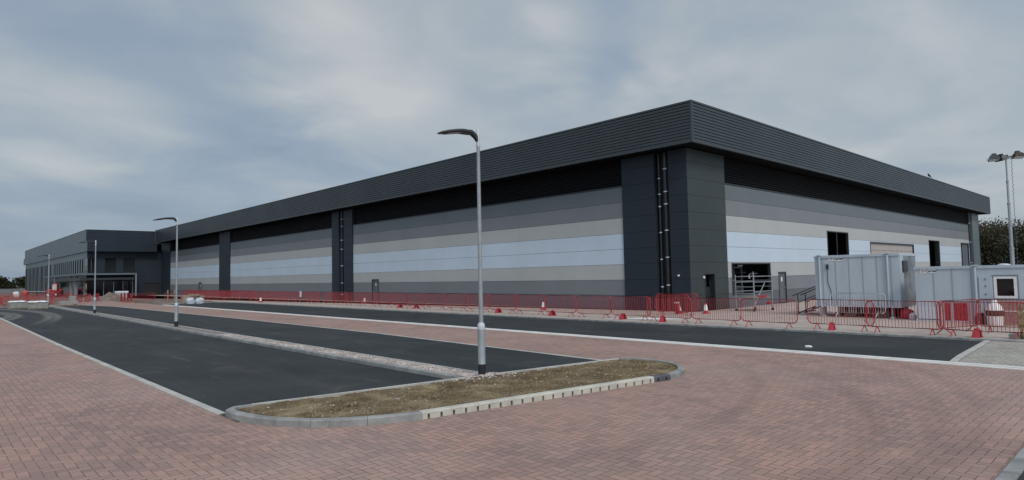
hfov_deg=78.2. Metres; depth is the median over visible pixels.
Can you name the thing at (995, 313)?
crowd barrier
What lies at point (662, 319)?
barrier foot
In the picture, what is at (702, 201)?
warehouse
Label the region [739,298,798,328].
crowd barrier
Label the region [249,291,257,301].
crowd barrier
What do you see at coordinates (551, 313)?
barrier foot
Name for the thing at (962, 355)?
corner edging
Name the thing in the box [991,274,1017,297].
window
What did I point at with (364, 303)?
crowd barrier
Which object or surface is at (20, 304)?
block pallet
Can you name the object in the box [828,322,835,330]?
barrier foot
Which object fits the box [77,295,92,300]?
dirt heap
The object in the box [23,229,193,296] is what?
office block
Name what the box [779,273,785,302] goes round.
door
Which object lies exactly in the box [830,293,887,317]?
crowd barrier
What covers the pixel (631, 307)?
crowd barrier
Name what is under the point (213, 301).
ground
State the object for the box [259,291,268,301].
crowd barrier
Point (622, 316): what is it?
barrier foot
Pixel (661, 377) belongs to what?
dark drainage kerb
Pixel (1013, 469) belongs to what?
side road kerb
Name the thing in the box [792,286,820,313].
cabin steps
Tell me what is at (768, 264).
window frame
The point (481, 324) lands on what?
street lamp
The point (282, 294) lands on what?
crowd barrier
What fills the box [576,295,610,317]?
crowd barrier
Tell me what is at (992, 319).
water tank
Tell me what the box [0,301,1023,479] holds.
block paving
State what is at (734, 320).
crowd barrier
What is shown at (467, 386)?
loose stones
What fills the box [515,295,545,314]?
crowd barrier
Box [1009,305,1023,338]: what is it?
fence post
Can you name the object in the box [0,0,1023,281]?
sky
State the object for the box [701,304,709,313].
traffic cone
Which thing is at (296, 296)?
crowd barrier
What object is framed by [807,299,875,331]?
crowd barrier
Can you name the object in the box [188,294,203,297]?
timber heap
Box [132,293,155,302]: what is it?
crowd barrier
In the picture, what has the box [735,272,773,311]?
scaffold tower
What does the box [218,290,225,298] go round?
crowd barrier
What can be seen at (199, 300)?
rubble bag
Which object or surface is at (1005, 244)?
tree
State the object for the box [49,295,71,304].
crowd barrier
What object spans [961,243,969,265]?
window frame
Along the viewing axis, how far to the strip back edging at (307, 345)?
19.04 m
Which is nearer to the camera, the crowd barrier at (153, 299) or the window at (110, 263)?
the crowd barrier at (153, 299)
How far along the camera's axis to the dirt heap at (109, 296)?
81.93 m
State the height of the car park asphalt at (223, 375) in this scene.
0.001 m
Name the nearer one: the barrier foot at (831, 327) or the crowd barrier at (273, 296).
the barrier foot at (831, 327)
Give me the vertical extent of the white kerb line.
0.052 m
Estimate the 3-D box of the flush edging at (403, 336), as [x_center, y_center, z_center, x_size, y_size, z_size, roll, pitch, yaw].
[-20.583,4.911,40.818,1.197,0.038,68.763,2,-4,-43]
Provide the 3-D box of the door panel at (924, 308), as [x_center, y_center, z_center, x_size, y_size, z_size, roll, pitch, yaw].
[16.684,2.927,25.227,0.023,0.520,0.700,2,-4,-43]
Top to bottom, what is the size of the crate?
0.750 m
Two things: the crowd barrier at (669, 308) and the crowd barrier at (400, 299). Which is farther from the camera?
the crowd barrier at (400, 299)
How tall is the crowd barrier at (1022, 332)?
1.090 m
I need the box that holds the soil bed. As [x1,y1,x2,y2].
[237,360,677,417]
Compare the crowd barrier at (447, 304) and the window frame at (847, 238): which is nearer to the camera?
the crowd barrier at (447, 304)
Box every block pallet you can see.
[8,300,27,308]
[27,301,48,309]
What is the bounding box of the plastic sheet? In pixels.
[605,318,676,318]
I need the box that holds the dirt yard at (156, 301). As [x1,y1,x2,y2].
[0,293,204,307]
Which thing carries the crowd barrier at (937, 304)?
on the yard paving at (802, 323)
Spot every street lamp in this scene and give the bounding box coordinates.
[37,255,49,304]
[80,240,95,312]
[153,217,177,326]
[437,129,485,376]
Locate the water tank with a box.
[986,300,1003,325]
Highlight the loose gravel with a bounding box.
[217,334,531,384]
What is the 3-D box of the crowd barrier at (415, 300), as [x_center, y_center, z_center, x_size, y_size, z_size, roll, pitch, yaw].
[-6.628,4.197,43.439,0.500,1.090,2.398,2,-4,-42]
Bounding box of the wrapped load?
[115,291,128,297]
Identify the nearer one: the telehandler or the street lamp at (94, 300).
the street lamp at (94, 300)
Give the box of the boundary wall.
[0,288,24,293]
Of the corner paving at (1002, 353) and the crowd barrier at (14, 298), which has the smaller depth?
the corner paving at (1002, 353)
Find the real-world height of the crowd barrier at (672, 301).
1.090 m
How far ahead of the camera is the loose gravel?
15.70 m
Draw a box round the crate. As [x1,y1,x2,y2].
[181,295,190,302]
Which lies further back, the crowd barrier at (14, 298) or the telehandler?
the telehandler
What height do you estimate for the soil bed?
0.058 m
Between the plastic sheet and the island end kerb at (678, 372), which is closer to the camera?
the island end kerb at (678, 372)
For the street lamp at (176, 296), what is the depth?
30.00 m
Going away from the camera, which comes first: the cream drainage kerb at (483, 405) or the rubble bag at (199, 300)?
the cream drainage kerb at (483, 405)
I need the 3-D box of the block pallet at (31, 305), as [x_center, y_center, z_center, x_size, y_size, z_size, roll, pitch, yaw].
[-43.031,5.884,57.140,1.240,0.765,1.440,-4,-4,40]
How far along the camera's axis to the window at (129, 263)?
106.61 m
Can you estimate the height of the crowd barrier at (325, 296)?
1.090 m
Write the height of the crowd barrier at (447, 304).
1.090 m
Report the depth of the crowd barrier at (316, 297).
55.38 m
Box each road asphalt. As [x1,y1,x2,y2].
[172,303,981,360]
[1017,471,1023,479]
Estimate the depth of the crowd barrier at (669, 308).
27.25 m
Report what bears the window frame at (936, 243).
in the warehouse
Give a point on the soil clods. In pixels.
(332, 409)
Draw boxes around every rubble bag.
[186,298,194,303]
[195,297,203,303]
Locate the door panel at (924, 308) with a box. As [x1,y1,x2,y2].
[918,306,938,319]
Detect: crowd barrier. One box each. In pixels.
[0,296,28,306]
[5,294,28,301]
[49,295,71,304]
[52,293,73,301]
[84,294,91,302]
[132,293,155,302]
[208,291,222,301]
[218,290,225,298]
[225,291,241,300]
[247,290,254,298]
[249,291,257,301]
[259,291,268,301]
[267,291,277,301]
[277,291,287,302]
[286,291,297,302]
[298,291,309,303]
[310,291,320,303]
[322,292,333,304]
[347,292,360,303]
[360,292,375,306]
[375,292,391,306]
[391,293,407,307]
[406,293,425,308]
[425,293,445,309]
[446,293,466,310]
[467,294,489,311]
[489,294,516,313]
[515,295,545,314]
[543,295,575,315]
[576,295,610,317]
[610,296,651,320]
[647,297,692,322]
[655,293,698,314]
[655,294,689,315]
[691,297,742,325]
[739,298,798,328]
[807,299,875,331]
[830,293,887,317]
[864,300,945,335]
[936,299,982,334]
[939,301,1023,339]
[976,299,1018,332]
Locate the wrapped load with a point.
(119, 292)
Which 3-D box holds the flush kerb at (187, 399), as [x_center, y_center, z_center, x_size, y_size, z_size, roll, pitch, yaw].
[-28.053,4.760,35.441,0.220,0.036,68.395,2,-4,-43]
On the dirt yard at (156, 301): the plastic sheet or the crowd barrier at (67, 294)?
the crowd barrier at (67, 294)
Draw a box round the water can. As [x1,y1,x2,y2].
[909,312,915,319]
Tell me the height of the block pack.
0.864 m
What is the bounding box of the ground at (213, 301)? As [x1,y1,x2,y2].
[16,286,784,310]
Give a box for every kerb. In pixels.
[0,318,224,414]
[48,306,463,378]
[161,302,1023,342]
[225,404,421,427]
[419,376,653,419]
[620,358,683,379]
[651,374,670,382]
[994,447,1023,479]
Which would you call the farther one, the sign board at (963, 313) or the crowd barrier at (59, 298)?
the crowd barrier at (59, 298)
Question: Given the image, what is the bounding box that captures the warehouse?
[155,100,990,311]
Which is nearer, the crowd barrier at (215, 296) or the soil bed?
the soil bed
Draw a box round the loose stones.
[253,360,671,416]
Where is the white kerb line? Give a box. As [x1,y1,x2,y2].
[165,305,1023,369]
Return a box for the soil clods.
[245,360,674,417]
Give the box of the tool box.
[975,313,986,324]
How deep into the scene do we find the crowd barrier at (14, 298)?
76.94 m
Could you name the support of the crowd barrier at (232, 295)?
on the yard paving at (802, 323)
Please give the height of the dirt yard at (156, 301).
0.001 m
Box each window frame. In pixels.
[731,263,771,294]
[827,231,848,254]
[869,242,913,252]
[929,240,940,266]
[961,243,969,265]
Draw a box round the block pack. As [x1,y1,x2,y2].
[997,300,1023,325]
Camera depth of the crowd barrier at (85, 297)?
71.12 m
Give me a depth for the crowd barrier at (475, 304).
38.36 m
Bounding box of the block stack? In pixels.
[57,296,78,305]
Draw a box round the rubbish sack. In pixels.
[900,308,913,318]
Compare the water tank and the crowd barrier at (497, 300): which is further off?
the crowd barrier at (497, 300)
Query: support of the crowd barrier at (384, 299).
on the yard paving at (802, 323)
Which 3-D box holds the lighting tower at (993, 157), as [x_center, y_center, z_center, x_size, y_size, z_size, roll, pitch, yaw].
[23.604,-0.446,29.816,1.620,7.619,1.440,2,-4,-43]
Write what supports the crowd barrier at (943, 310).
on the yard paving at (802, 323)
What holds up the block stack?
on the block paving at (715, 413)
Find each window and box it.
[85,258,94,272]
[105,258,115,272]
[123,258,134,271]
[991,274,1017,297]
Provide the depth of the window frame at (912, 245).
58.34 m
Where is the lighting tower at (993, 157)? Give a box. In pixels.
[988,151,1023,264]
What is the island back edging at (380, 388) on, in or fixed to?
on the car park asphalt at (223, 375)
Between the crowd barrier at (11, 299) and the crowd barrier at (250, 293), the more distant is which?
the crowd barrier at (250, 293)
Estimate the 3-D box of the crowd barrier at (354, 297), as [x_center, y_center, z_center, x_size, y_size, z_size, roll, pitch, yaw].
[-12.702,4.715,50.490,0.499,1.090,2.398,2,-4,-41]
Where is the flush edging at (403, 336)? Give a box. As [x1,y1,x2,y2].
[89,305,599,359]
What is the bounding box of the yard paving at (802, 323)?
[129,295,1023,339]
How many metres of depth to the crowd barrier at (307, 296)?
56.96 m
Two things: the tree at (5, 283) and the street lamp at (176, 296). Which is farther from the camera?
the tree at (5, 283)
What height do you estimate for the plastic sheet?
0.001 m
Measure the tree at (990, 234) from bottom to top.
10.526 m
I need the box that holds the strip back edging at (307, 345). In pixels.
[53,305,477,372]
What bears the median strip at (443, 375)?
on the block paving at (715, 413)
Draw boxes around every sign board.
[945,303,951,320]
[954,303,967,320]
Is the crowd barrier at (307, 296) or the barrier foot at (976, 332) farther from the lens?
the crowd barrier at (307, 296)
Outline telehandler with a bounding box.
[45,284,63,296]
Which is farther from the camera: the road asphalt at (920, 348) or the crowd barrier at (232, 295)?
the crowd barrier at (232, 295)
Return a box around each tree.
[0,276,20,288]
[12,276,24,288]
[978,215,1023,264]
[990,219,1023,264]
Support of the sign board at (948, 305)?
attached to the crowd barrier at (937, 304)
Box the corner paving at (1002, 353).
[958,341,1023,366]
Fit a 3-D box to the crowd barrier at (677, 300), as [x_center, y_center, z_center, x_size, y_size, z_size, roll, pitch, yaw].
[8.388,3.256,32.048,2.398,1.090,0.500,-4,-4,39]
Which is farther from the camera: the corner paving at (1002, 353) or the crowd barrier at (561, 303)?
the crowd barrier at (561, 303)
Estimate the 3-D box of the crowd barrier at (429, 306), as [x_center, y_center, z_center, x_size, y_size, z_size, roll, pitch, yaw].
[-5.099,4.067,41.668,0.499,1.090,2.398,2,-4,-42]
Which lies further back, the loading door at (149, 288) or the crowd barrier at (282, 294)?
the loading door at (149, 288)
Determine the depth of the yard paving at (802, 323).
30.41 m
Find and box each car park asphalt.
[0,307,442,421]
[61,305,596,372]
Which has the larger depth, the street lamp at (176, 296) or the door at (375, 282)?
the door at (375, 282)
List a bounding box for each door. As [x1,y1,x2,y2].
[144,283,159,294]
[373,280,378,301]
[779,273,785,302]
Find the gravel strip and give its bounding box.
[48,305,474,376]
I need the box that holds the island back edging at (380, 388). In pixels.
[252,358,619,405]
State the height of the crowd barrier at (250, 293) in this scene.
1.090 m
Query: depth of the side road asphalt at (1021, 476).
6.52 m
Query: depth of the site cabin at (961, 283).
24.34 m
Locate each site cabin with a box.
[813,253,916,318]
[913,263,1023,322]
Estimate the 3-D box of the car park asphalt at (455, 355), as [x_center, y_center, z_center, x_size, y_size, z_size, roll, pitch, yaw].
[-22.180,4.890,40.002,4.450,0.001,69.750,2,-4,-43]
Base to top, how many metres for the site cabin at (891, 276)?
2.814 m
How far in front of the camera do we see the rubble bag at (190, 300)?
63.22 m
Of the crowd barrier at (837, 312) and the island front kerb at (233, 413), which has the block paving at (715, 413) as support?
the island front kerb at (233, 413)
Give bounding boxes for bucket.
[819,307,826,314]
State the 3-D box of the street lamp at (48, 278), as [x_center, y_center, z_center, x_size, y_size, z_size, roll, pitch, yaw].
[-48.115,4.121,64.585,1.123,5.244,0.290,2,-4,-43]
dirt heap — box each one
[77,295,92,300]
[92,292,126,300]
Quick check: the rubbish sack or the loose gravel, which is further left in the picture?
the loose gravel
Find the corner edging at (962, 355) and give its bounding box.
[950,340,990,361]
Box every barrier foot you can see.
[548,310,555,315]
[619,313,626,319]
[659,315,666,321]
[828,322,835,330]
[971,328,982,337]
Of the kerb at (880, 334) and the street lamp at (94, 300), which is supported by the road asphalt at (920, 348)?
the kerb at (880, 334)
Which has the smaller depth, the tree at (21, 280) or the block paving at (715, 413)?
the block paving at (715, 413)

